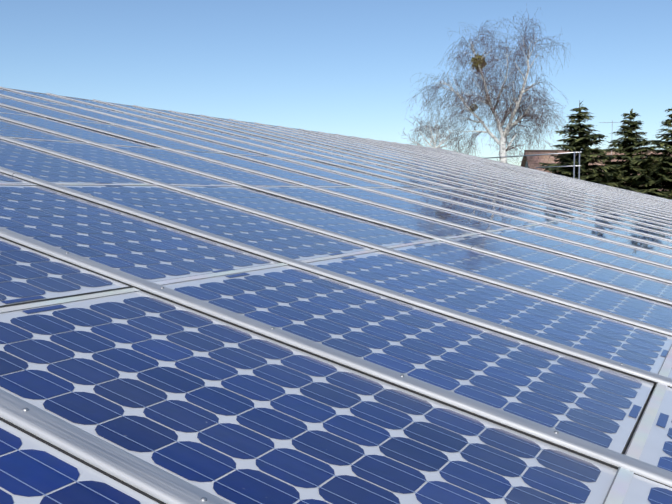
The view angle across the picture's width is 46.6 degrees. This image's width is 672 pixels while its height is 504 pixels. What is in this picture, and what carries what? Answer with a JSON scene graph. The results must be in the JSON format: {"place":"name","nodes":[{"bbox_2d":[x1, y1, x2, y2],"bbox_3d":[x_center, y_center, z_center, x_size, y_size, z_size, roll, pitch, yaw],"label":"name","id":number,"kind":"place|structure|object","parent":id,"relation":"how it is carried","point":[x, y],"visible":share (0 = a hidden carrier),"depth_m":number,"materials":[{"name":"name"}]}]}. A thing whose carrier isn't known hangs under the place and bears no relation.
{"place":"outdoors","nodes":[
{"label":"outdoors","id":0,"kind":"place"},
{"bbox_2d":[0,119,659,453],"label":"hall building","id":1,"kind":"structure","parent":0,"point":[633,430],"depth_m":2.27,"materials":[{"name":"grey metal"}]},
{"bbox_2d":[0,87,671,503],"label":"pv cover rails","id":2,"kind":"object","parent":1,"relation":"on","point":[116,463],"visible":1,"depth_m":3.15,"materials":[{"name":"silver metal"}]},
{"bbox_2d":[0,88,671,503],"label":"pv rail gaskets","id":3,"kind":"structure","parent":2,"relation":"attached to","point":[356,286],"depth_m":3.95,"materials":[{"name":"black rubber"}]},
{"bbox_2d":[17,94,670,501],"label":"screws","id":4,"kind":"object","parent":2,"relation":"in","point":[271,328],"visible":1,"depth_m":3.20,"materials":[{"name":"silver metal"}]},
{"bbox_2d":[0,89,671,503],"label":"pv backsheets","id":5,"kind":"structure","parent":1,"relation":"on","point":[642,487],"depth_m":2.16,"materials":[{"name":"white plastic"}]},
{"bbox_2d":[0,88,671,503],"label":"pv cells","id":6,"kind":"object","parent":5,"relation":"on","point":[28,470],"visible":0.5,"depth_m":2.21,"materials":[{"name":"blue glass"}]},
{"bbox_2d":[0,93,671,503],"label":"cell busbars","id":7,"kind":"structure","parent":6,"relation":"on","point":[306,321],"depth_m":2.19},
{"bbox_2d":[0,89,671,503],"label":"pv seam tapes","id":8,"kind":"object","parent":1,"relation":"on","point":[618,489],"visible":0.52,"depth_m":2.21,"materials":[{"name":"silver metal"}]},
{"bbox_2d":[8,88,670,199],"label":"hall ridge and verge flashing","id":9,"kind":"structure","parent":1,"relation":"on","point":[334,134],"depth_m":17.15,"materials":[{"name":"grey metal"}]},
{"bbox_2d":[0,0,671,165],"label":"sky","id":10,"kind":"structure","parent":0,"point":[342,67],"materials":[{"name":"blue"}]},
{"bbox_2d":[408,119,455,150],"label":"bush branches","id":11,"kind":"object","parent":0,"point":[434,144],"visible":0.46,"depth_m":103.54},
{"bbox_2d":[440,36,538,162],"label":"birch trunk and limbs","id":12,"kind":"object","parent":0,"point":[503,135],"visible":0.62,"depth_m":54.90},
{"bbox_2d":[469,53,486,111],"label":"birch mistletoe","id":13,"kind":"object","parent":12,"relation":"attached to","point":[476,60],"visible":0.67,"depth_m":55.62,"materials":[{"name":"green plant"}]},
{"bbox_2d":[521,152,671,190],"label":"building roof","id":14,"kind":"structure","parent":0,"point":[533,162],"depth_m":60.66,"materials":[{"name":"brown tile"}]},
{"bbox_2d":[524,150,653,152],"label":"house ridge tiles","id":15,"kind":"object","parent":14,"relation":"on","point":[555,151],"visible":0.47,"depth_m":61.37,"materials":[{"name":"brown tile"}]},
{"label":"ground","id":16,"kind":"structure","parent":0,"visible":0},
{"bbox_2d":[402,103,467,152],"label":"bush twigs","id":17,"kind":"object","parent":16,"relation":"on","point":[431,127],"visible":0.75,"depth_m":103.48,"materials":[{"name":"plant"}]},
{"bbox_2d":[406,5,569,167],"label":"tree twigs","id":18,"kind":"object","parent":16,"relation":"on","point":[530,115],"visible":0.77,"depth_m":54.54,"materials":[{"name":"plant"}]},
{"bbox_2d":[486,151,581,178],"bbox_3d":[6.956,0.574,30.174,0.244,8.652,5.550,-3,6,-38],"label":"scaffold guard rail","id":19,"kind":"object","parent":16,"relation":"on","point":[574,165],"visible":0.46,"depth_m":28.32,"materials":[{"name":"metal"}]},
{"bbox_2d":[537,100,626,186],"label":"spruce","id":20,"kind":"object","parent":16,"relation":"on","point":[580,143],"depth_m":40.67,"materials":[{"name":"green plant"}]},
{"bbox_2d":[598,109,668,196],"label":"spruce","id":21,"kind":"object","parent":16,"relation":"on","point":[635,170],"depth_m":41.63,"materials":[{"name":"green plant"}]},
{"bbox_2d":[624,109,671,199],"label":"spruce","id":22,"kind":"object","parent":16,"relation":"on","point":[664,169],"depth_m":41.22,"materials":[{"name":"green plant"}]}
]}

